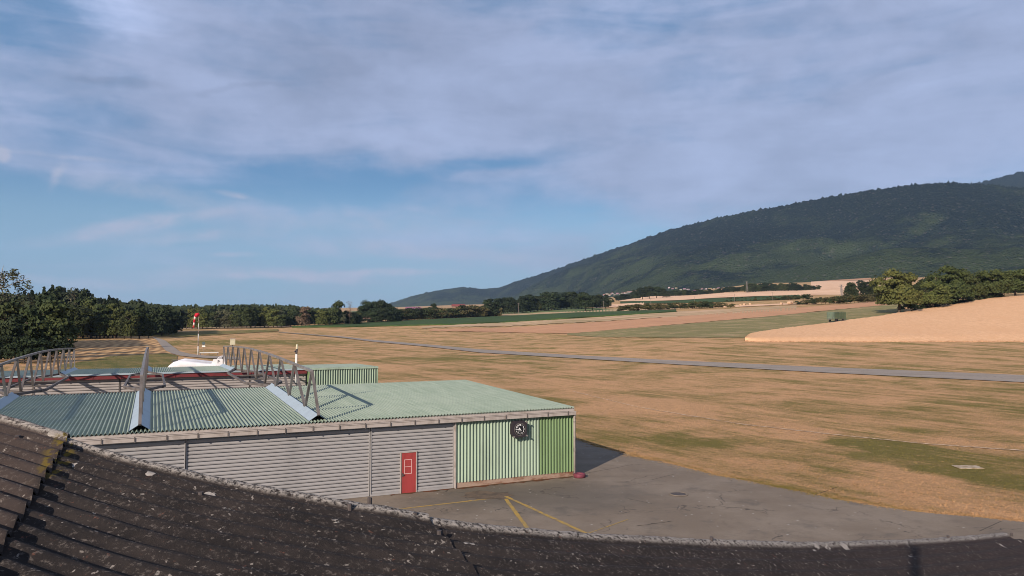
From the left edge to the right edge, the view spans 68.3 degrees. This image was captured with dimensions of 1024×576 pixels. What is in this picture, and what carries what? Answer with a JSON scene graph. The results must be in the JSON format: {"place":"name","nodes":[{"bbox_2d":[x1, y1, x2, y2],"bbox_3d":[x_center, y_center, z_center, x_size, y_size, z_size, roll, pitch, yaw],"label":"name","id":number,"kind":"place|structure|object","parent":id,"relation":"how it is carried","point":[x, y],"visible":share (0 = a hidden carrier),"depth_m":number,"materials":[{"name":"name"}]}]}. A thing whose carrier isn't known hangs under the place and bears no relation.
{"place":"outdoors","nodes":[
{"label":"outdoors","id":0,"kind":"place"},
{"bbox_2d":[40,338,173,368],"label":"striped field","id":1,"kind":"structure","parent":0,"point":[87,350],"depth_m":225.04,"materials":[{"name":"plant"}]},
{"bbox_2d":[153,337,238,359],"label":"access road","id":2,"kind":"structure","parent":0,"point":[166,345],"depth_m":208.96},
{"bbox_2d":[292,310,675,327],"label":"green crop field","id":3,"kind":"structure","parent":0,"point":[489,319],"depth_m":559.20,"materials":[{"name":"plant"}]},
{"bbox_2d":[0,277,1023,521],"bbox_3d":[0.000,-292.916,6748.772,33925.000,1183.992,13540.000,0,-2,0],"label":"ground","id":4,"kind":"structure","parent":0,"point":[393,362],"depth_m":95.61,"materials":[{"name":"brown plant"}]},
{"bbox_2d":[0,334,19,358],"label":"shrub","id":5,"kind":"object","parent":4,"relation":"on","point":[2,338],"visible":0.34,"depth_m":160.62,"materials":[{"name":"green plant"}]},
{"bbox_2d":[0,301,21,343],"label":"tall tree","id":6,"kind":"object","parent":4,"relation":"on","point":[8,309],"visible":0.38,"depth_m":196.70,"materials":[{"name":"green plant"}]},
{"bbox_2d":[0,314,29,350],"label":"tall tree","id":7,"kind":"object","parent":4,"relation":"on","point":[12,326],"visible":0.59,"depth_m":164.95,"materials":[{"name":"green plant"}]},
{"bbox_2d":[0,268,37,306],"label":"birch tree","id":8,"kind":"object","parent":4,"relation":"on","point":[12,274],"visible":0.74,"depth_m":207.16,"materials":[{"name":"green plant"}]},
{"bbox_2d":[1,335,50,363],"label":"shrub","id":9,"kind":"object","parent":4,"relation":"on","point":[30,345],"visible":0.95,"depth_m":153.05,"materials":[{"name":"green plant"}]},
{"bbox_2d":[0,293,57,331],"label":"wood","id":10,"kind":"object","parent":4,"relation":"on","point":[25,305],"visible":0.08,"depth_m":230.74,"materials":[{"name":"green plant"}]},
{"bbox_2d":[19,306,43,347],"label":"tall tree","id":11,"kind":"object","parent":4,"relation":"on","point":[30,315],"visible":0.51,"depth_m":172.61,"materials":[{"name":"green plant"}]},
{"bbox_2d":[33,297,54,320],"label":"tall tree","id":12,"kind":"object","parent":4,"relation":"on","point":[39,310],"visible":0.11,"depth_m":185.70,"materials":[{"name":"green plant"}]},
{"bbox_2d":[32,338,74,361],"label":"shrub","id":13,"kind":"object","parent":4,"relation":"on","point":[59,344],"visible":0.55,"depth_m":157.90,"materials":[{"name":"green plant"}]},
{"bbox_2d":[32,299,80,357],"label":"broadleaf tree","id":14,"kind":"object","parent":4,"relation":"on","point":[59,323],"visible":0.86,"depth_m":172.27,"materials":[{"name":"green plant"}]},
{"bbox_2d":[59,288,82,306],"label":"tall tree","id":15,"kind":"object","parent":4,"relation":"on","point":[65,295],"visible":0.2,"depth_m":372.62,"materials":[{"name":"green plant"}]},
{"bbox_2d":[65,305,93,335],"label":"broadleaf tree","id":16,"kind":"object","parent":4,"relation":"on","point":[80,321],"visible":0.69,"depth_m":342.94,"materials":[{"name":"green plant"}]},
{"bbox_2d":[72,289,91,337],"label":"tall tree","id":17,"kind":"object","parent":4,"relation":"on","point":[84,294],"visible":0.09,"depth_m":374.79,"materials":[{"name":"green plant"}]},
{"bbox_2d":[73,296,96,338],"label":"tall tree","id":18,"kind":"object","parent":4,"relation":"on","point":[78,301],"visible":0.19,"depth_m":354.40,"materials":[{"name":"green plant"}]},
{"bbox_2d":[81,300,103,338],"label":"broadleaf tree","id":19,"kind":"object","parent":4,"relation":"on","point":[90,314],"visible":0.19,"depth_m":352.33,"materials":[{"name":"green plant"}]},
{"bbox_2d":[12,294,181,335],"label":"wood","id":20,"kind":"object","parent":4,"relation":"on","point":[132,305],"visible":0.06,"depth_m":408.61,"materials":[{"name":"green plant"}]},
{"bbox_2d":[88,304,111,338],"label":"tall tree","id":21,"kind":"object","parent":4,"relation":"on","point":[100,310],"visible":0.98,"depth_m":350.26,"materials":[{"name":"green plant"}]},
{"bbox_2d":[104,303,128,338],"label":"broadleaf tree","id":22,"kind":"object","parent":4,"relation":"on","point":[117,313],"visible":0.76,"depth_m":352.14,"materials":[{"name":"green plant"}]},
{"bbox_2d":[61,353,176,369],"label":"green verge","id":23,"kind":"structure","parent":4,"relation":"on","point":[161,360],"depth_m":155.38,"materials":[{"name":"green plant"}]},
{"bbox_2d":[116,313,129,338],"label":"tall tree","id":24,"kind":"object","parent":4,"relation":"on","point":[120,325],"visible":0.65,"depth_m":346.09,"materials":[{"name":"green plant"}]},
{"bbox_2d":[123,310,139,338],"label":"tall tree","id":25,"kind":"object","parent":4,"relation":"on","point":[131,327],"visible":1,"depth_m":344.97,"materials":[{"name":"green plant"}]},
{"bbox_2d":[134,306,146,338],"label":"tall tree","id":26,"kind":"object","parent":4,"relation":"on","point":[139,311],"visible":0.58,"depth_m":353.18,"materials":[{"name":"green plant"}]},
{"bbox_2d":[141,313,156,337],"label":"tall tree","id":27,"kind":"object","parent":4,"relation":"on","point":[148,322],"visible":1,"depth_m":354.12,"materials":[{"name":"green plant"}]},
{"bbox_2d":[193,313,199,354],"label":"windsock","id":28,"kind":"object","parent":4,"relation":"on","point":[196,315],"visible":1,"depth_m":189.38,"materials":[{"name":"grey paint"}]},
{"bbox_2d":[168,359,225,366],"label":"glider trailer","id":29,"kind":"object","parent":4,"relation":"on","point":[215,362],"visible":0.62,"depth_m":124.15,"materials":[{"name":"white plastic"}]},
{"bbox_2d":[178,356,224,362],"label":"glider trailer","id":30,"kind":"object","parent":4,"relation":"on","point":[201,361],"visible":0.1,"depth_m":131.28,"materials":[{"name":"white plastic"}]},
{"bbox_2d":[195,308,208,328],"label":"broadleaf tree","id":31,"kind":"object","parent":4,"relation":"on","point":[203,316],"visible":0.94,"depth_m":561.37,"materials":[{"name":"green plant"}]},
{"bbox_2d":[205,311,219,326],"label":"broadleaf tree","id":32,"kind":"object","parent":4,"relation":"on","point":[211,322],"visible":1,"depth_m":563.63,"materials":[{"name":"green plant"}]},
{"bbox_2d":[153,329,277,336],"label":"shaded verge","id":33,"kind":"structure","parent":4,"relation":"on","point":[185,334],"depth_m":450.06,"materials":[{"name":"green plant"}]},
{"bbox_2d":[149,306,179,335],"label":"broadleaf tree","id":34,"kind":"object","parent":33,"relation":"on","point":[164,312],"visible":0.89,"depth_m":394.93,"materials":[{"name":"green plant"}]},
{"bbox_2d":[220,311,233,327],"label":"broadleaf tree","id":35,"kind":"object","parent":4,"relation":"on","point":[224,318],"visible":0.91,"depth_m":566.57,"materials":[{"name":"green plant"}]},
{"bbox_2d":[183,326,291,328],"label":"tan field edge","id":36,"kind":"object","parent":4,"relation":"on","point":[233,327],"visible":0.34,"depth_m":593.79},
{"bbox_2d":[231,313,243,326],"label":"broadleaf tree","id":37,"kind":"object","parent":4,"relation":"on","point":[237,320],"visible":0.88,"depth_m":567.47,"materials":[{"name":"green plant"}]},
{"bbox_2d":[240,307,253,327],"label":"tall tree","id":38,"kind":"object","parent":4,"relation":"on","point":[247,318],"visible":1,"depth_m":563.45,"materials":[{"name":"green plant"}]},
{"bbox_2d":[241,306,262,327],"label":"broadleaf tree","id":39,"kind":"object","parent":4,"relation":"on","point":[257,318],"visible":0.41,"depth_m":577.30,"materials":[{"name":"green plant"}]},
{"bbox_2d":[177,303,352,327],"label":"wood","id":40,"kind":"object","parent":4,"relation":"on","point":[235,307],"visible":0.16,"depth_m":652.46,"materials":[{"name":"green plant"}]},
{"bbox_2d":[260,307,270,327],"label":"broadleaf tree","id":41,"kind":"object","parent":4,"relation":"on","point":[264,321],"visible":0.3,"depth_m":578.64,"materials":[{"name":"green plant"}]},
{"bbox_2d":[264,309,280,327],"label":"tall tree","id":42,"kind":"object","parent":4,"relation":"on","point":[272,318],"visible":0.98,"depth_m":566.20,"materials":[{"name":"green plant"}]},
{"bbox_2d":[276,315,287,327],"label":"broadleaf tree","id":43,"kind":"object","parent":4,"relation":"on","point":[282,319],"visible":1,"depth_m":565.86,"materials":[{"name":"green plant"}]},
{"bbox_2d":[290,310,303,324],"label":"broadleaf tree","id":44,"kind":"object","parent":4,"relation":"on","point":[294,313],"visible":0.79,"depth_m":582.82,"materials":[{"name":"green plant"}]},
{"bbox_2d":[295,307,310,324],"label":"broadleaf tree","id":45,"kind":"object","parent":4,"relation":"on","point":[305,314],"visible":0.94,"depth_m":581.61,"materials":[{"name":"brown plant"}]},
{"bbox_2d":[315,310,331,324],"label":"broadleaf tree","id":46,"kind":"object","parent":4,"relation":"on","point":[322,319],"visible":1,"depth_m":582.50,"materials":[{"name":"green plant"}]},
{"bbox_2d":[324,300,344,323],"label":"broadleaf tree","id":47,"kind":"object","parent":4,"relation":"on","point":[335,312],"visible":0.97,"depth_m":586.63,"materials":[{"name":"green plant"}]},
{"bbox_2d":[357,302,377,321],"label":"oak tree","id":48,"kind":"object","parent":4,"relation":"on","point":[363,308],"visible":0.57,"depth_m":668.18,"materials":[{"name":"green plant"}]},
{"bbox_2d":[368,307,383,321],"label":"broadleaf tree","id":49,"kind":"object","parent":4,"relation":"on","point":[374,314],"visible":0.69,"depth_m":637.28,"materials":[{"name":"green plant"}]},
{"bbox_2d":[376,308,393,321],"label":"oak tree","id":50,"kind":"object","parent":4,"relation":"on","point":[384,316],"visible":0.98,"depth_m":634.47,"materials":[{"name":"green plant"}]},
{"bbox_2d":[384,306,399,321],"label":"broadleaf tree","id":51,"kind":"object","parent":4,"relation":"on","point":[392,311],"visible":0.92,"depth_m":638.71,"materials":[{"name":"green plant"}]},
{"bbox_2d":[404,307,426,319],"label":"shrub","id":52,"kind":"object","parent":4,"relation":"on","point":[415,311],"visible":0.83,"depth_m":686.88,"materials":[{"name":"green plant"}]},
{"bbox_2d":[459,305,479,316],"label":"shrub","id":53,"kind":"object","parent":4,"relation":"on","point":[468,308],"visible":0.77,"depth_m":703.60,"materials":[{"name":"green plant"}]},
{"bbox_2d":[486,299,497,315],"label":"tall tree","id":54,"kind":"object","parent":4,"relation":"on","point":[492,306],"visible":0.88,"depth_m":720.76,"materials":[{"name":"green plant"}]},
{"bbox_2d":[509,300,517,313],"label":"tall tree","id":55,"kind":"object","parent":4,"relation":"on","point":[514,307],"visible":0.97,"depth_m":843.60,"materials":[{"name":"green plant"}]},
{"bbox_2d":[517,296,529,312],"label":"tall tree","id":56,"kind":"object","parent":4,"relation":"on","point":[522,307],"visible":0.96,"depth_m":845.87,"materials":[{"name":"green plant"}]},
{"bbox_2d":[518,294,539,311],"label":"broadleaf tree","id":57,"kind":"object","parent":4,"relation":"on","point":[530,301],"visible":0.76,"depth_m":852.09,"materials":[{"name":"green plant"}]},
{"bbox_2d":[539,292,566,309],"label":"broadleaf tree","id":58,"kind":"object","parent":4,"relation":"on","point":[551,302],"visible":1,"depth_m":840.26,"materials":[{"name":"green plant"}]},
{"bbox_2d":[568,291,577,308],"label":"tall tree","id":59,"kind":"object","parent":4,"relation":"on","point":[573,295],"visible":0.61,"depth_m":848.09,"materials":[{"name":"green plant"}]},
{"bbox_2d":[574,293,596,310],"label":"oak tree","id":60,"kind":"object","parent":4,"relation":"on","point":[582,301],"visible":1,"depth_m":729.21,"materials":[{"name":"green plant"}]},
{"bbox_2d":[421,305,796,327],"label":"tan field strip","id":61,"kind":"object","parent":4,"relation":"on","point":[657,315],"visible":0.98,"depth_m":472.88,"materials":[{"name":"plant"}]},
{"bbox_2d":[636,287,648,298],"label":"oak tree","id":62,"kind":"object","parent":4,"relation":"on","point":[642,293],"visible":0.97,"depth_m":1115.73,"materials":[{"name":"green plant"}]},
{"bbox_2d":[644,286,654,298],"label":"oak tree","id":63,"kind":"object","parent":4,"relation":"on","point":[648,291],"visible":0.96,"depth_m":1114.27,"materials":[{"name":"green plant"}]},
{"bbox_2d":[283,332,1023,381],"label":"runway strip","id":64,"kind":"object","parent":4,"relation":"on","point":[980,376],"visible":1,"depth_m":129.67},
{"bbox_2d":[343,440,1023,541],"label":"apron","id":65,"kind":"object","parent":4,"relation":"on","point":[717,507],"visible":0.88,"depth_m":34.90,"materials":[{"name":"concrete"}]},
{"bbox_2d":[0,363,377,396],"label":"hangar","id":66,"kind":"structure","parent":65,"relation":"on","point":[90,381],"depth_m":73.83,"materials":[{"name":"metal"}]},
{"bbox_2d":[0,382,32,396],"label":"sliding door","id":67,"kind":"structure","parent":66,"relation":"in","point":[26,383],"depth_m":67.17,"materials":[{"name":"metal"}]},
{"bbox_2d":[0,348,74,395],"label":"roof truss","id":68,"kind":"object","parent":66,"relation":"on","point":[4,391],"visible":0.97,"depth_m":52.99,"materials":[{"name":"metal"}]},
{"bbox_2d":[33,379,118,395],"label":"sliding door","id":69,"kind":"structure","parent":66,"relation":"in","point":[105,385],"depth_m":69.08,"materials":[{"name":"metal"}]},
{"bbox_2d":[119,376,248,391],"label":"sliding door","id":70,"kind":"structure","parent":66,"relation":"in","point":[207,382],"depth_m":73.18,"materials":[{"name":"metal"}]},
{"bbox_2d":[250,374,305,387],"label":"sliding door","id":71,"kind":"structure","parent":66,"relation":"in","point":[302,377],"depth_m":76.72,"materials":[{"name":"metal"}]},
{"bbox_2d":[0,380,575,498],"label":"hangar","id":72,"kind":"structure","parent":65,"relation":"on","point":[354,440],"depth_m":38.82,"materials":[{"name":"metal"}]},
{"bbox_2d":[93,439,185,468],"bbox_3d":[-18.482,8.352,32.135,8.380,3.508,0.115,1,-3,-25],"label":"sliding door","id":73,"kind":"structure","parent":72,"relation":"in","point":[170,452],"depth_m":33.46,"materials":[{"name":"metal"}]},
{"bbox_2d":[123,347,165,425],"bbox_3d":[-28.291,6.159,58.370,2.640,2.769,55.602,1,-3,-25],"label":"roof truss","id":74,"kind":"object","parent":72,"relation":"on","point":[142,374],"visible":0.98,"depth_m":49.56,"materials":[{"name":"metal"}]},
{"bbox_2d":[223,346,319,415],"bbox_3d":[-21.262,6.302,61.702,2.640,2.769,55.602,1,-3,-25],"label":"roof truss","id":75,"kind":"object","parent":72,"relation":"on","point":[276,380],"visible":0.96,"depth_m":53.14,"materials":[{"name":"metal"}]},
{"bbox_2d":[186,428,369,498],"bbox_3d":[-10.900,8.509,35.805,8.410,3.508,0.115,1,-3,-25],"label":"sliding door","id":76,"kind":"structure","parent":72,"relation":"in","point":[335,464],"depth_m":36.07,"materials":[{"name":"metal"}]},
{"bbox_2d":[400,451,416,493],"bbox_3d":[-5.243,9.357,38.313,0.870,2.090,0.130,1,-3,-25],"label":"door","id":77,"kind":"structure","parent":72,"relation":"in","point":[408,460],"depth_m":38.30,"materials":[{"name":"red paint"}]},
{"bbox_2d":[370,422,453,496],"bbox_3d":[-5.051,8.625,38.499,4.410,3.508,0.115,1,-3,-25],"label":"sliding door","id":78,"kind":"structure","parent":72,"relation":"in","point":[433,444],"depth_m":38.57,"materials":[{"name":"metal"}]},
{"bbox_2d":[510,420,527,437],"bbox_3d":[0.379,7.605,40.753,0.875,0.860,0.420,1,-3,-25],"label":"wall clock","id":79,"kind":"object","parent":72,"relation":"attached to","point":[518,428],"depth_m":40.62,"materials":[{"name":"grey plastic"}]},
{"bbox_2d":[399,499,484,508],"bbox_3d":[-3.032,10.280,36.067,5.628,0.001,0.185,1,-3,-26],"label":"yellow line","id":80,"kind":"object","parent":65,"relation":"on","point":[441,504],"visible":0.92,"depth_m":35.83,"materials":[{"name":"paint"}]},
{"bbox_2d":[390,476,572,494],"bbox_3d":[-1.301,10.441,39.921,10.530,0.001,0.423,1,-3,-25],"label":"dirt strip","id":81,"kind":"object","parent":65,"relation":"on","point":[483,485],"visible":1,"depth_m":39.69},
{"bbox_2d":[461,490,512,498],"bbox_3d":[-1.224,10.350,37.807,2.742,0.001,1.946,0,-2,0],"label":"dark stain","id":82,"kind":"object","parent":65,"relation":"on","point":[479,494],"visible":1,"depth_m":37.65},
{"bbox_2d":[505,499,529,527],"bbox_3d":[0.166,10.204,34.371,0.215,0.001,6.166,0,-2,-10],"label":"yellow line","id":83,"kind":"object","parent":65,"relation":"on","point":[517,514],"visible":0.92,"depth_m":34.05,"materials":[{"name":"paint"}]},
{"bbox_2d":[504,496,586,532],"bbox_3d":[1.533,10.179,33.900,0.219,0.001,8.073,1,-3,-27],"label":"yellow line","id":84,"kind":"object","parent":65,"relation":"on","point":[547,515],"visible":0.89,"depth_m":33.78,"materials":[{"name":"paint"}]},
{"bbox_2d":[620,295,799,302],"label":"green field strip","id":85,"kind":"object","parent":4,"relation":"on","point":[719,299],"visible":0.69,"depth_m":841.65,"materials":[{"name":"plant"}]},
{"bbox_2d":[574,391,1023,450],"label":"wheel track","id":86,"kind":"structure","parent":4,"relation":"on","point":[826,433],"depth_m":57.65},
{"bbox_2d":[827,312,845,321],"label":"farm trailer","id":87,"kind":"object","parent":4,"relation":"on","point":[836,317],"visible":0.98,"depth_m":286.18,"materials":[{"name":"grey paint"}]},
{"bbox_2d":[843,282,854,295],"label":"broadleaf tree","id":88,"kind":"object","parent":4,"relation":"on","point":[847,290],"visible":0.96,"depth_m":618.26,"materials":[{"name":"green plant"}]},
{"bbox_2d":[857,281,872,294],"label":"broadleaf tree","id":89,"kind":"object","parent":4,"relation":"on","point":[861,288],"visible":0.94,"depth_m":617.80,"materials":[{"name":"green plant"}]},
{"bbox_2d":[869,268,923,312],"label":"oak tree","id":90,"kind":"object","parent":4,"relation":"on","point":[898,289],"visible":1,"depth_m":299.06,"materials":[{"name":"green plant"}]},
{"bbox_2d":[913,279,929,293],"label":"oak tree","id":91,"kind":"object","parent":4,"relation":"on","point":[916,286],"visible":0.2,"depth_m":331.43,"materials":[{"name":"green plant"}]},
{"bbox_2d":[918,281,953,307],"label":"oak tree","id":92,"kind":"object","parent":4,"relation":"on","point":[936,295],"visible":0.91,"depth_m":314.70,"materials":[{"name":"green plant"}]},
{"bbox_2d":[925,264,975,303],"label":"oak tree","id":93,"kind":"object","parent":4,"relation":"on","point":[953,278],"visible":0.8,"depth_m":326.92,"materials":[{"name":"green plant"}]},
{"bbox_2d":[952,465,984,468],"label":"stone slab","id":94,"kind":"structure","parent":4,"relation":"on","point":[968,467],"depth_m":44.89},
{"bbox_2d":[964,272,988,295],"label":"oak tree","id":95,"kind":"object","parent":4,"relation":"on","point":[980,290],"visible":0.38,"depth_m":340.11,"materials":[{"name":"green plant"}]},
{"bbox_2d":[973,268,1014,297],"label":"oak tree","id":96,"kind":"object","parent":4,"relation":"on","point":[1003,283],"visible":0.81,"depth_m":343.37,"materials":[{"name":"green plant"}]},
{"bbox_2d":[996,269,1023,295],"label":"oak tree","id":97,"kind":"object","parent":4,"relation":"on","point":[1018,275],"visible":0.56,"depth_m":358.22,"materials":[{"name":"green plant"}]},
{"bbox_2d":[0,414,1023,575],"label":"roof","id":98,"kind":"structure","parent":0,"point":[69,506],"depth_m":3.76,"materials":[{"name":"tile"}]},
{"bbox_2d":[0,0,1023,308],"label":"sky","id":99,"kind":"structure","parent":0,"point":[310,153],"materials":[{"name":"blue"}]},
{"bbox_2d":[502,308,612,313],"bbox_3d":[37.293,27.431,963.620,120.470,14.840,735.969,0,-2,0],"label":"pale green field","id":100,"kind":"structure","parent":0,"point":[569,309],"depth_m":820.18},
{"bbox_2d":[501,308,675,315],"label":"stubble field","id":101,"kind":"structure","parent":0,"point":[573,311],"depth_m":697.86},
{"bbox_2d":[429,302,885,332],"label":"plowed field","id":102,"kind":"structure","parent":0,"point":[596,326],"depth_m":391.59,"materials":[{"name":"soil"}]},
{"bbox_2d":[389,180,1023,306],"bbox_3d":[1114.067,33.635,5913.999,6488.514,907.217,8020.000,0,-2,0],"label":"mountain","id":103,"kind":"structure","parent":0,"point":[922,230],"depth_m":3273.31,"materials":[{"name":"plant"}]},
{"bbox_2d":[619,287,826,300],"bbox_3d":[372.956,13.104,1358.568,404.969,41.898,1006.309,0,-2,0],"label":"pale hill field","id":104,"kind":"structure","parent":0,"point":[821,290],"depth_m":1069.27,"materials":[{"name":"plant"}]},
{"bbox_2d":[567,304,903,337],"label":"grassy field","id":105,"kind":"structure","parent":0,"point":[740,328],"depth_m":303.82,"materials":[{"name":"plant"}]},
{"bbox_2d":[735,303,794,306],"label":"pale hill field","id":106,"kind":"structure","parent":0,"point":[761,304],"depth_m":528.10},
{"bbox_2d":[800,288,864,295],"bbox_3d":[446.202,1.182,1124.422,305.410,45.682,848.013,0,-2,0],"label":"pale hill field","id":107,"kind":"structure","parent":0,"point":[831,291],"depth_m":914.13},
{"bbox_2d":[811,280,879,288],"bbox_3d":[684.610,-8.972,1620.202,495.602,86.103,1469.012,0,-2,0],"label":"stubble field","id":108,"kind":"structure","parent":0,"point":[832,284],"depth_m":1576.73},
{"bbox_2d":[745,295,1023,341],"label":"wheat field","id":109,"kind":"structure","parent":0,"point":[998,319],"depth_m":233.74,"materials":[{"name":"plant"}]},
{"bbox_2d":[977,171,1023,187],"bbox_3d":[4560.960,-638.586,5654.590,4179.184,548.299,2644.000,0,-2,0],"label":"ridge","id":110,"kind":"structure","parent":0,"point":[1016,179],"depth_m":5379.35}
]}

